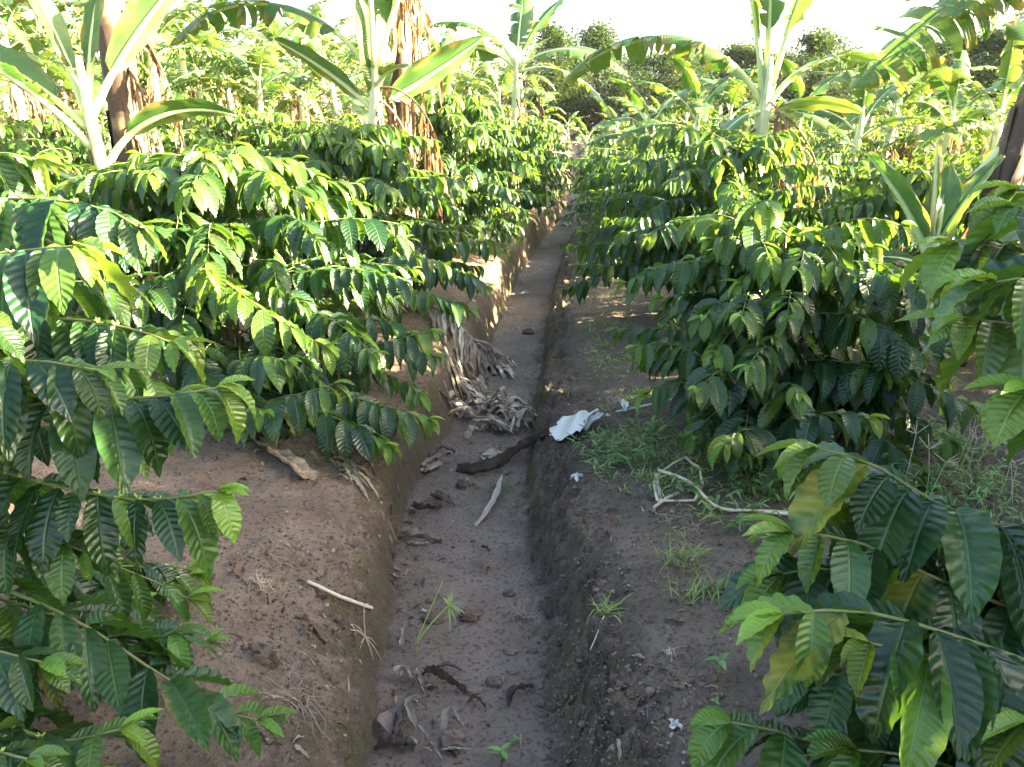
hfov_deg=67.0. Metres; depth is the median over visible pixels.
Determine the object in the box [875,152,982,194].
coffee bush
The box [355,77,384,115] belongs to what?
broadleaf tree
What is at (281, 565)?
root tuft
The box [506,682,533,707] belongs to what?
dead leaf
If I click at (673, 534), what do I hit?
grass tuft
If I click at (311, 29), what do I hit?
banana plant
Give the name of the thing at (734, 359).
coffee bush
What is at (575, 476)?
white scrap
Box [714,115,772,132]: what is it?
coffee bush
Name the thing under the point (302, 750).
leaf litter
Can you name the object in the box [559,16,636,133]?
broadleaf tree
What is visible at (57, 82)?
banana plant
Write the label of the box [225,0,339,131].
banana plant
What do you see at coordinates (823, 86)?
banana plant
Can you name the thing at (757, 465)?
weed clump
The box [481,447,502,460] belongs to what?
dry leaf scrap
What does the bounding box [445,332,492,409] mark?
dry banana leaf
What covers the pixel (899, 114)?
banana plant
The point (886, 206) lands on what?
coffee bush
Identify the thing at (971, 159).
coffee bush
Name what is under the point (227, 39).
banana plant
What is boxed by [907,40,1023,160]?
banana plant
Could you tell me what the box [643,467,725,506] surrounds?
weed clump
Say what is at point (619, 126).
coffee bush
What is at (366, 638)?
dead seedling
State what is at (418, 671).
dead leaf
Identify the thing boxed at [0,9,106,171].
banana plant
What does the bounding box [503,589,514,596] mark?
soil clod
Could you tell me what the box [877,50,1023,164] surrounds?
banana plant
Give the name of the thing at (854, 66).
broadleaf tree
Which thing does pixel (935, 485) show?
weed clump
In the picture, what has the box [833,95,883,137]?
banana plant
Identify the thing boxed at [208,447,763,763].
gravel
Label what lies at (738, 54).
broadleaf tree
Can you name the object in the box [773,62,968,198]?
banana plant
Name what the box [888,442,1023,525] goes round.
weed clump
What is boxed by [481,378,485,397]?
dry leaf tip
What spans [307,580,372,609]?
dry stick
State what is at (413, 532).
dead leaf
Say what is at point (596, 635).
dry root
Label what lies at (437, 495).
dead leaf
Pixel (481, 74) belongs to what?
broadleaf tree
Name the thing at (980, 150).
coffee bush
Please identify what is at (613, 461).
weed clump
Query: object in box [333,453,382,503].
dry leaf sheaf
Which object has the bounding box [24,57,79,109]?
broadleaf tree
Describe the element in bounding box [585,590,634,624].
grass tuft
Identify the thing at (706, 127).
coffee bush
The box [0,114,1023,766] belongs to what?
ground
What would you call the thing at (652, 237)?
coffee bush
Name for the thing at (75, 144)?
coffee bush
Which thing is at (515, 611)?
root tuft
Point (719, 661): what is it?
seedling
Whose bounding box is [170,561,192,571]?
dead leaf
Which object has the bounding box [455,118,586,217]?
coffee bush
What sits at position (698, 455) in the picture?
weed clump
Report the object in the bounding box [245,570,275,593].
root tuft
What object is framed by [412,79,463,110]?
broadleaf tree
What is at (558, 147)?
coffee bush
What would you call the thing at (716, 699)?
seedling
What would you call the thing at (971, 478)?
weed clump
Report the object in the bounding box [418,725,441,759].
dead leaf
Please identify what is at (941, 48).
broadleaf tree
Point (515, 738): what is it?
seedling
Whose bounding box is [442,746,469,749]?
dead leaf
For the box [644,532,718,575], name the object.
grass tuft
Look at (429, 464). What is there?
dry leaf scrap
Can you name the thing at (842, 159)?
coffee bush
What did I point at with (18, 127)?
coffee bush
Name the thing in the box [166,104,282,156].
coffee bush
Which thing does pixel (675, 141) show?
coffee bush
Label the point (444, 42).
banana plant
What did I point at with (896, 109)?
banana plant
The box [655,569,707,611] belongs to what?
grass tuft
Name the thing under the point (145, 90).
banana plant
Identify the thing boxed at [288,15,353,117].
banana plant
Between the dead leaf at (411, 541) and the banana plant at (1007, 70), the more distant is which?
the banana plant at (1007, 70)
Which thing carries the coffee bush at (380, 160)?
on the ground at (506, 532)
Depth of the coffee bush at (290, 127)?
13.84 m
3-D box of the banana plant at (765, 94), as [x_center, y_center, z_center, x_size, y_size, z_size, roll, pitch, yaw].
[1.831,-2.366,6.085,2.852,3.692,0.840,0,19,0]
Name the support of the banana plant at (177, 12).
on the ground at (506, 532)
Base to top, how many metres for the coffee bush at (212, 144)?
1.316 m
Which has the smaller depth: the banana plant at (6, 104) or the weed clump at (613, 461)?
the weed clump at (613, 461)
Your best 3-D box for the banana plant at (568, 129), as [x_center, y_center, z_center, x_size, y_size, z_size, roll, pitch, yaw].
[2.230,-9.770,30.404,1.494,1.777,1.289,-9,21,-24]
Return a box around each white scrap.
[559,221,571,226]
[570,473,582,481]
[668,718,682,729]
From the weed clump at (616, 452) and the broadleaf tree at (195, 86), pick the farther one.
the broadleaf tree at (195, 86)
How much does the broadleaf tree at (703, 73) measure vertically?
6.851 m
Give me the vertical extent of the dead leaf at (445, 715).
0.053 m
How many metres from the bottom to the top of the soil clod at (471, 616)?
0.051 m
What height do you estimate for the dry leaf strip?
0.044 m
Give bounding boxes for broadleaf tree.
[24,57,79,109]
[175,62,235,106]
[288,78,358,120]
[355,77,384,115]
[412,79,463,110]
[451,66,505,103]
[492,59,540,116]
[500,18,596,131]
[525,68,609,134]
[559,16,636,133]
[595,52,664,128]
[617,44,726,123]
[676,40,726,116]
[688,36,786,118]
[752,46,816,97]
[775,13,866,129]
[817,59,882,120]
[866,29,938,121]
[879,33,991,130]
[921,21,1023,133]
[948,20,1023,123]
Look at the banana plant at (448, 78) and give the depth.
11.77 m
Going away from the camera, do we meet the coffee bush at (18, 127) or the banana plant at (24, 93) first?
the coffee bush at (18, 127)
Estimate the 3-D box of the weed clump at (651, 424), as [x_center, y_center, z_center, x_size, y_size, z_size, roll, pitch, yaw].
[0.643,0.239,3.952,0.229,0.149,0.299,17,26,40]
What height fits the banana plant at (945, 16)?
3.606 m
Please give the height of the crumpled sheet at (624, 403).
0.098 m
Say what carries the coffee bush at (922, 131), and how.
on the ground at (506, 532)
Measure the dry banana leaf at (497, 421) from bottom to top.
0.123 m
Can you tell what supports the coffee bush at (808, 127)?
on the ground at (506, 532)
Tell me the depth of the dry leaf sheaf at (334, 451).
3.54 m
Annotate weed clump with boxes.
[565,420,623,458]
[582,439,623,477]
[602,428,652,465]
[613,412,666,450]
[632,424,671,468]
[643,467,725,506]
[653,413,709,442]
[691,489,781,540]
[694,433,723,468]
[705,437,768,481]
[728,461,783,501]
[757,471,800,502]
[856,338,956,446]
[866,362,973,455]
[887,423,986,505]
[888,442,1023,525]
[908,409,1023,498]
[916,405,1018,483]
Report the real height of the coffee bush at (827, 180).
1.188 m
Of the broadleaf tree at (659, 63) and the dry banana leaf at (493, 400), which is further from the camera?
the broadleaf tree at (659, 63)
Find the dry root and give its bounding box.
[590,616,604,649]
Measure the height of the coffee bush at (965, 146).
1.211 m
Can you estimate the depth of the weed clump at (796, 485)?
3.26 m
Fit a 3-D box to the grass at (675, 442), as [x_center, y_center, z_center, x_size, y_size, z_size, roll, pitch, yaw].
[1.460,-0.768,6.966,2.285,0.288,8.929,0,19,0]
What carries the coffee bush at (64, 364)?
on the ground at (506, 532)
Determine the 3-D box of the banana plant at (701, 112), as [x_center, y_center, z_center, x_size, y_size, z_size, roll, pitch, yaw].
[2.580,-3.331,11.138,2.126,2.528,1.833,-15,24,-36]
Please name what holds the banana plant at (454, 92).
on the ground at (506, 532)
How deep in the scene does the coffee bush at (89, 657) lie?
1.72 m
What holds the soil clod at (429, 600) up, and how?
on the ground at (506, 532)
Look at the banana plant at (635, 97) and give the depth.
11.31 m
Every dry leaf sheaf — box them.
[308,442,351,469]
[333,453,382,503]
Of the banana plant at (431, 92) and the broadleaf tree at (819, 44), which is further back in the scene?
the broadleaf tree at (819, 44)
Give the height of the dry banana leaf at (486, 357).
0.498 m
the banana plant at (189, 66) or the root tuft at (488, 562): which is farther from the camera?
the banana plant at (189, 66)
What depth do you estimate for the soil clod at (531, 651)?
2.81 m
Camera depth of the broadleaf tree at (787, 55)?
56.97 m
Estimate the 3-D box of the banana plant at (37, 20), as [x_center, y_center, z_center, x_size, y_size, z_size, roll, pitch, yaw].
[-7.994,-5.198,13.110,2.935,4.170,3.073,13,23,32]
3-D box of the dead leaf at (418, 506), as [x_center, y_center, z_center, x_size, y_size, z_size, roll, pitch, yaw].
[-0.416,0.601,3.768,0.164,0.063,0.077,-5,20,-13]
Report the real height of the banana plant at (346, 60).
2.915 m
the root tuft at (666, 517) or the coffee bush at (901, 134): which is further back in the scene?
the coffee bush at (901, 134)
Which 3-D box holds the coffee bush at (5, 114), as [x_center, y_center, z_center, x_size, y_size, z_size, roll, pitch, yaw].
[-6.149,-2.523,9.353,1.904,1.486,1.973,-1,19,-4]
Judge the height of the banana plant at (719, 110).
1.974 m
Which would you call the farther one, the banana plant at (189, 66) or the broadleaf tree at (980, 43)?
the broadleaf tree at (980, 43)
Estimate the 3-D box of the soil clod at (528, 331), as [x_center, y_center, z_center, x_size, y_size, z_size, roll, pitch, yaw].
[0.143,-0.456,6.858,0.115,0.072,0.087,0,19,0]
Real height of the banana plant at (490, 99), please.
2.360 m
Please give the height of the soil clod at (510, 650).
0.017 m
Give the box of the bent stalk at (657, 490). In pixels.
[652,456,787,515]
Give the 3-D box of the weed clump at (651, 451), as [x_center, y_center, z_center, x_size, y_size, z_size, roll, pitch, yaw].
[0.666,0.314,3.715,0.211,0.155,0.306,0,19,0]
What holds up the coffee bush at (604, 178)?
on the ground at (506, 532)
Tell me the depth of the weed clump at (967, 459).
3.53 m
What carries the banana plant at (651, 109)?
on the ground at (506, 532)
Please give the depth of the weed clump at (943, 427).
3.65 m
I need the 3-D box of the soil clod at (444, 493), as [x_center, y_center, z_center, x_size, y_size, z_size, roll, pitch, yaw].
[-0.356,0.569,3.936,0.084,0.070,0.059,0,19,0]
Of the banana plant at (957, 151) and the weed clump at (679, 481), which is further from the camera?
the banana plant at (957, 151)
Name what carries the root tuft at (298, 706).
on the ground at (506, 532)
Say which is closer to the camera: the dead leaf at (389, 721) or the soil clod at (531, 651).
the dead leaf at (389, 721)
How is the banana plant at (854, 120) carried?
on the ground at (506, 532)
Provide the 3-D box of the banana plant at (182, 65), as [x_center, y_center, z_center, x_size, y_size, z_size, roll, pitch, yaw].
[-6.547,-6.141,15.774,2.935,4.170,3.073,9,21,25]
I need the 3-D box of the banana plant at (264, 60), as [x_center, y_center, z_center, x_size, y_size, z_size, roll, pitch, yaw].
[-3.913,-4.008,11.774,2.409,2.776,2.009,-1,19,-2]
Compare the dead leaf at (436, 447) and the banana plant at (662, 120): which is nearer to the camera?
the dead leaf at (436, 447)
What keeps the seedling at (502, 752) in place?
on the ground at (506, 532)
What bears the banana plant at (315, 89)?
on the ground at (506, 532)
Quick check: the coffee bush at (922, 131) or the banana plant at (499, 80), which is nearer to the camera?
the banana plant at (499, 80)
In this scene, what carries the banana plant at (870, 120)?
on the ground at (506, 532)
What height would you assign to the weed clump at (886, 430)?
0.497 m
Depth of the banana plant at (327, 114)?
12.17 m
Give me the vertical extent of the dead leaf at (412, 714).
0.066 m
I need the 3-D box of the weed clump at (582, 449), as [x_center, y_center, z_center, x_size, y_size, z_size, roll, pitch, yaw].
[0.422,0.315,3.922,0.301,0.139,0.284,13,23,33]
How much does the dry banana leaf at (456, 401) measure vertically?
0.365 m
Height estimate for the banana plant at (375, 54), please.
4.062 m
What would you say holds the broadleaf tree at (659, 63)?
on the ground at (506, 532)
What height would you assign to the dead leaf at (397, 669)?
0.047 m
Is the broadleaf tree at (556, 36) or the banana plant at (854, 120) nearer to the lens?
the banana plant at (854, 120)
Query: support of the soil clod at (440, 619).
on the ground at (506, 532)
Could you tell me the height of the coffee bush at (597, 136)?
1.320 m
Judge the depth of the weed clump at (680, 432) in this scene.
3.90 m
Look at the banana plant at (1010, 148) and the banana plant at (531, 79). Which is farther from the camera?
the banana plant at (531, 79)
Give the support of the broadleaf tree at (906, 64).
on the ground at (506, 532)
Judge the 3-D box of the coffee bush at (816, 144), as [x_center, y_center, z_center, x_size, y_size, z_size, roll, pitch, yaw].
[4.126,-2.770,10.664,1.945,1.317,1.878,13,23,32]
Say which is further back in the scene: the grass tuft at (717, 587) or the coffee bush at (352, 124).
the coffee bush at (352, 124)
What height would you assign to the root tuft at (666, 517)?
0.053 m
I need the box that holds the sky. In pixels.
[1,0,1023,113]
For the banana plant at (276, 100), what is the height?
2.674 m
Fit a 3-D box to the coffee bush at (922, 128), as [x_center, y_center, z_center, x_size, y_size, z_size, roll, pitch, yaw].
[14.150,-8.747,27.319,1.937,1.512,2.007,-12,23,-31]
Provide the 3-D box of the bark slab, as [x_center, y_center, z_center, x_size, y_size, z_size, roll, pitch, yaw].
[-1.022,0.333,3.441,0.416,0.092,0.101,16,25,38]
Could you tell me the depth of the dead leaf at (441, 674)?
2.65 m
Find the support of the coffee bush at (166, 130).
on the ground at (506, 532)
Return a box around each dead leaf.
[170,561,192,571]
[248,641,280,668]
[373,731,412,749]
[377,692,412,735]
[393,665,412,679]
[399,624,417,645]
[401,527,441,542]
[404,694,428,728]
[407,540,429,543]
[410,501,441,509]
[414,668,426,694]
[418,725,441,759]
[423,664,465,691]
[430,443,455,455]
[430,493,455,506]
[437,661,462,670]
[440,707,463,730]
[440,729,465,750]
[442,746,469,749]
[467,695,485,707]
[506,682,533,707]
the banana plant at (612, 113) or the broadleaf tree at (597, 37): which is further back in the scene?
the broadleaf tree at (597, 37)
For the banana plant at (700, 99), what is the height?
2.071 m
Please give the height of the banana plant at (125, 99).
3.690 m
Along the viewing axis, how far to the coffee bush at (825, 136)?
24.55 m
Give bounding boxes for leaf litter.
[174,278,759,766]
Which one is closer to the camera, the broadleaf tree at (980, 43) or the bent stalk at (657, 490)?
the bent stalk at (657, 490)
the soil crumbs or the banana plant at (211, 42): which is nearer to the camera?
the soil crumbs
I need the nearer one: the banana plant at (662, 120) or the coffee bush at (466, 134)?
the coffee bush at (466, 134)
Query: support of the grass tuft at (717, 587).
on the ground at (506, 532)
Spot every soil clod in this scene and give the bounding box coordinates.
[420,611,446,624]
[426,598,434,603]
[434,489,449,498]
[455,479,470,488]
[458,609,482,622]
[464,684,482,694]
[485,676,502,686]
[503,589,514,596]
[503,647,518,654]
[507,667,518,674]
[522,328,534,333]
[526,648,537,653]
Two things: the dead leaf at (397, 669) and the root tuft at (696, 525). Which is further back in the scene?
the root tuft at (696, 525)
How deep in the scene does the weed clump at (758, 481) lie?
3.26 m
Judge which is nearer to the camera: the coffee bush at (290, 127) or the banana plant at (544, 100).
the coffee bush at (290, 127)
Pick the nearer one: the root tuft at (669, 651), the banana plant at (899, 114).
the root tuft at (669, 651)
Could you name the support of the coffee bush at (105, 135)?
on the ground at (506, 532)
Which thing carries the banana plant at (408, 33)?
on the ground at (506, 532)
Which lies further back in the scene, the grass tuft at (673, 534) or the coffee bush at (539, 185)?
the coffee bush at (539, 185)
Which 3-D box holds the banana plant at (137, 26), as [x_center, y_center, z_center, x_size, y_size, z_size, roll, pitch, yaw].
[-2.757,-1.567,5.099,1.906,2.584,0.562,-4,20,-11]
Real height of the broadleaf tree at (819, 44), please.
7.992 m
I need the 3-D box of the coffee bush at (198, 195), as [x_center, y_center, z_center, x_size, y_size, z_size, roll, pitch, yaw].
[-1.530,-0.512,4.146,2.441,1.550,2.279,0,19,0]
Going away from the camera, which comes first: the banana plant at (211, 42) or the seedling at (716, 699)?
the seedling at (716, 699)
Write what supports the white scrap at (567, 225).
on the ground at (506, 532)
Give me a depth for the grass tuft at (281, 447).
3.55 m
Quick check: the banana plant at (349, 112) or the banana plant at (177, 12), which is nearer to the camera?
the banana plant at (177, 12)
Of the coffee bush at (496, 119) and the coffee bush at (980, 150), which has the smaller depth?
the coffee bush at (980, 150)
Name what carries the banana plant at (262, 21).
on the ground at (506, 532)
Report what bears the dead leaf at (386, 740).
on the ground at (506, 532)
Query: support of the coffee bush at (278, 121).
on the ground at (506, 532)
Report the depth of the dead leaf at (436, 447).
4.39 m
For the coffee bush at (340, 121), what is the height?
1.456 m
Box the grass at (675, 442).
[575,230,1023,521]
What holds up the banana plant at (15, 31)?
on the ground at (506, 532)
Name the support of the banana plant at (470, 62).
on the ground at (506, 532)
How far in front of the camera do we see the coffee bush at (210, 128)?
9.66 m
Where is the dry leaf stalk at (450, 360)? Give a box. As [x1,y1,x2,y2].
[443,347,476,398]
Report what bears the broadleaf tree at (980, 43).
on the ground at (506, 532)
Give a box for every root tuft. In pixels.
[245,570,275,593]
[245,662,342,751]
[250,541,310,587]
[471,554,504,573]
[492,595,539,629]
[650,508,694,530]
[663,647,676,660]
[686,513,708,534]
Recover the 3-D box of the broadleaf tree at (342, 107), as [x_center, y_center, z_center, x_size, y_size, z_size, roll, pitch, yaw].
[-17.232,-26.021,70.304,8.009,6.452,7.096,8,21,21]
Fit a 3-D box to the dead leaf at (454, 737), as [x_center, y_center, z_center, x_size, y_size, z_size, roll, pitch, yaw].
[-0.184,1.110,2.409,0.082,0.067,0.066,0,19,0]
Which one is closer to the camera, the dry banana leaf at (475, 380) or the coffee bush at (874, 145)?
the dry banana leaf at (475, 380)
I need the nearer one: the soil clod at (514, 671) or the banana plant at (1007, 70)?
the soil clod at (514, 671)
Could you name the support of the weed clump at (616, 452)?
on the ground at (506, 532)
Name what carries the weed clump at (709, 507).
on the ground at (506, 532)
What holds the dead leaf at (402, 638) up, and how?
on the ground at (506, 532)
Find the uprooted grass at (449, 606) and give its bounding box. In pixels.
[413,582,465,652]
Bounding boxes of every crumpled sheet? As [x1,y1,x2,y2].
[541,408,609,440]
[613,397,672,412]
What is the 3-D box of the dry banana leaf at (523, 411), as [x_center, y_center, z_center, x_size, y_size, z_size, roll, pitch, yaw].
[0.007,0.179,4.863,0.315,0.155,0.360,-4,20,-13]
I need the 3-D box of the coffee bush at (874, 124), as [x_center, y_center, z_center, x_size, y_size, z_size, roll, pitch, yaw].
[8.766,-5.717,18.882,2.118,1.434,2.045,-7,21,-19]
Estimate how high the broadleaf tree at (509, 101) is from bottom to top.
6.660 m
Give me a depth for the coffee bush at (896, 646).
1.31 m
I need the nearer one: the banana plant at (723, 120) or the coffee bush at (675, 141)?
the banana plant at (723, 120)
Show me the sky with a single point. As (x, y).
(708, 21)
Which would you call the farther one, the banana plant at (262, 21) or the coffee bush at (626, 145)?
the banana plant at (262, 21)
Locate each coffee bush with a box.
[0,110,86,173]
[0,119,97,242]
[0,146,146,311]
[0,152,255,623]
[0,561,296,766]
[2,110,109,237]
[11,136,446,465]
[38,109,179,174]
[77,124,185,166]
[84,130,246,222]
[151,116,256,152]
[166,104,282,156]
[219,113,320,156]
[227,121,512,327]
[267,114,367,176]
[278,126,300,138]
[345,121,363,128]
[384,93,544,247]
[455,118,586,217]
[457,121,548,189]
[460,126,564,193]
[474,115,521,123]
[505,113,576,180]
[554,146,668,240]
[557,126,859,336]
[559,149,739,264]
[567,131,646,193]
[570,138,655,203]
[598,124,623,143]
[604,189,984,494]
[664,130,679,156]
[671,124,714,150]
[687,180,1023,766]
[706,150,869,227]
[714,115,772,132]
[782,121,821,152]
[788,150,929,250]
[792,135,864,207]
[804,161,1004,320]
[813,127,847,152]
[827,120,900,150]
[829,138,932,194]
[871,130,902,150]
[874,116,927,155]
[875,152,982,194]
[896,121,935,163]
[900,116,935,151]
[942,150,1023,242]
[951,129,981,155]
[955,120,990,163]
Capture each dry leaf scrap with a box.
[419,452,441,472]
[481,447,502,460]
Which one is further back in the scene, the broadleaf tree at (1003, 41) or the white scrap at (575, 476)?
the broadleaf tree at (1003, 41)
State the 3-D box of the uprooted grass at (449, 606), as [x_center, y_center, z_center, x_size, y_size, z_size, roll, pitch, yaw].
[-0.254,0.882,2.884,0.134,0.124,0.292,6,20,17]
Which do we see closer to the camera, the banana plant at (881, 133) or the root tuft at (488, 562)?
the root tuft at (488, 562)
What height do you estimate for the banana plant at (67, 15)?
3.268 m
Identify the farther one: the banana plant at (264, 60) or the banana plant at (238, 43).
the banana plant at (238, 43)
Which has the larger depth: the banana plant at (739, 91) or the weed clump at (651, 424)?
the banana plant at (739, 91)
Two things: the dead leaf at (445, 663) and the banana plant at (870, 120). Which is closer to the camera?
the dead leaf at (445, 663)
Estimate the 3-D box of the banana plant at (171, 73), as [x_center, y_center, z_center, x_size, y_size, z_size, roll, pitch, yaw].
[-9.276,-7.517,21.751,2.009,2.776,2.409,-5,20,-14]
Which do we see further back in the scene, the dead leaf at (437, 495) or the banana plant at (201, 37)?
the banana plant at (201, 37)
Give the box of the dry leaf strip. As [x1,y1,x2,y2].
[474,475,502,525]
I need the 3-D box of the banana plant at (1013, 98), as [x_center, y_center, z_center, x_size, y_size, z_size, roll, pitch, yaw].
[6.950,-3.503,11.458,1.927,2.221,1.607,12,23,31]
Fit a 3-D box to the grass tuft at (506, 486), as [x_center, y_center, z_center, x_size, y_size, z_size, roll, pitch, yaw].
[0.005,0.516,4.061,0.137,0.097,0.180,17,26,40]
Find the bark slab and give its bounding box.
[254,437,319,479]
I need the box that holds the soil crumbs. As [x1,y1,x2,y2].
[148,324,761,765]
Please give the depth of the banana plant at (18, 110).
8.87 m
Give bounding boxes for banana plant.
[0,0,72,151]
[0,0,127,174]
[0,0,155,156]
[0,0,236,285]
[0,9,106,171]
[0,15,76,140]
[1,0,184,150]
[4,17,63,64]
[6,8,83,172]
[7,13,75,131]
[40,0,249,139]
[45,0,207,101]
[56,37,168,107]
[83,0,185,281]
[99,32,255,131]
[137,20,262,152]
[146,12,287,152]
[156,0,248,132]
[159,0,280,132]
[162,66,207,100]
[164,21,324,145]
[167,26,236,101]
[170,0,482,222]
[187,17,262,138]
[204,52,313,121]
[210,6,359,135]
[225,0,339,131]
[225,20,310,112]
[251,51,368,132]
[252,5,361,122]
[263,15,367,126]
[276,34,368,121]
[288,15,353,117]
[316,57,384,120]
[367,90,458,163]
[384,70,509,164]
[390,0,442,250]
[413,88,473,165]
[415,78,494,108]
[419,27,491,113]
[425,37,509,100]
[430,0,627,209]
[451,53,555,118]
[467,83,510,121]
[472,38,555,115]
[509,86,566,136]
[551,111,588,154]
[552,116,610,180]
[562,0,910,209]
[575,77,715,181]
[588,106,631,134]
[605,90,684,148]
[609,55,756,150]
[633,95,677,125]
[642,88,719,140]
[650,54,778,129]
[691,95,813,192]
[708,105,735,124]
[741,59,859,150]
[768,109,852,154]
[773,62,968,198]
[810,50,953,167]
[823,50,987,186]
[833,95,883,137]
[835,51,996,190]
[848,0,1023,254]
[859,138,1004,372]
[865,94,934,143]
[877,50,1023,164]
[877,91,960,163]
[899,11,1023,366]
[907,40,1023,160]
[911,87,1017,158]
[930,98,995,162]
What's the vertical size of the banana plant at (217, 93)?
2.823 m
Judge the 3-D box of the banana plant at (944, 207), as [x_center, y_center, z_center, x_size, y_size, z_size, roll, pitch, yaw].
[2.432,-0.643,4.470,0.891,1.478,0.526,10,22,25]
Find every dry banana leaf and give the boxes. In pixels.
[427,305,516,378]
[439,352,479,422]
[444,355,517,415]
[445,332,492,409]
[447,405,529,438]
[487,395,536,426]
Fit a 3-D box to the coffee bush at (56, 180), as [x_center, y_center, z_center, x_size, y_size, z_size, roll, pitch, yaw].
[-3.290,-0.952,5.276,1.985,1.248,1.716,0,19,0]
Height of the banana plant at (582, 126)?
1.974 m
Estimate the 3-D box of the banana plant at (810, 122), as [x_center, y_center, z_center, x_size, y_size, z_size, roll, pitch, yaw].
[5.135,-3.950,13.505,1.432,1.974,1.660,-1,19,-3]
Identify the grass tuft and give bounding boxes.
[261,437,297,459]
[493,473,520,489]
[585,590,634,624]
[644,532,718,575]
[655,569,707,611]
[657,516,697,553]
[690,561,731,604]
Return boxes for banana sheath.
[456,427,549,474]
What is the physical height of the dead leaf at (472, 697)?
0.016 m
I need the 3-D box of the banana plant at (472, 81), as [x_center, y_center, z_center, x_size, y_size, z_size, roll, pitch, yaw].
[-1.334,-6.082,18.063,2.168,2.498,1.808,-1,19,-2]
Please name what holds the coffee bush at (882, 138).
on the ground at (506, 532)
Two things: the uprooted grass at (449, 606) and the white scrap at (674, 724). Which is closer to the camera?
the white scrap at (674, 724)
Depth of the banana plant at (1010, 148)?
4.57 m
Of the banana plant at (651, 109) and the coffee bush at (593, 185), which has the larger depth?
the banana plant at (651, 109)
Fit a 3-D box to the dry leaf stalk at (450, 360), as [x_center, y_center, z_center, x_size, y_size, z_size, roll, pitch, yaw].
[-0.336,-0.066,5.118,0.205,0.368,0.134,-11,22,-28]
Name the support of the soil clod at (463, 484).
on the ground at (506, 532)
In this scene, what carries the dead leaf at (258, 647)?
on the ground at (506, 532)
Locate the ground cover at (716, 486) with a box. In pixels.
[584,323,1023,563]
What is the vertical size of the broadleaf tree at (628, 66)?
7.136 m
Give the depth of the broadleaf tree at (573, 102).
61.53 m
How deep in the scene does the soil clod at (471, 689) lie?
2.62 m
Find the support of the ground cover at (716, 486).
on the ground at (506, 532)
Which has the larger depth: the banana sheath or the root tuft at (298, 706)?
the banana sheath
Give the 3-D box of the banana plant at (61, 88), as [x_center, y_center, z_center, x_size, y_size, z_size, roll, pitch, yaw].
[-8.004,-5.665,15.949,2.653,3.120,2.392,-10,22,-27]
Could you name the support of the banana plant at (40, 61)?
on the ground at (506, 532)
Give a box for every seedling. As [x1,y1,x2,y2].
[350,603,380,660]
[488,742,510,761]
[513,734,520,743]
[704,653,729,679]
[710,696,718,704]
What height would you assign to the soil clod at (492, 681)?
0.035 m
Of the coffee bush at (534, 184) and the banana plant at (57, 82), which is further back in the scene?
the banana plant at (57, 82)
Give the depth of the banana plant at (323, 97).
19.41 m
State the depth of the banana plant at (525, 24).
11.29 m
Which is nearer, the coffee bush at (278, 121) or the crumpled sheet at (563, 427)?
the crumpled sheet at (563, 427)

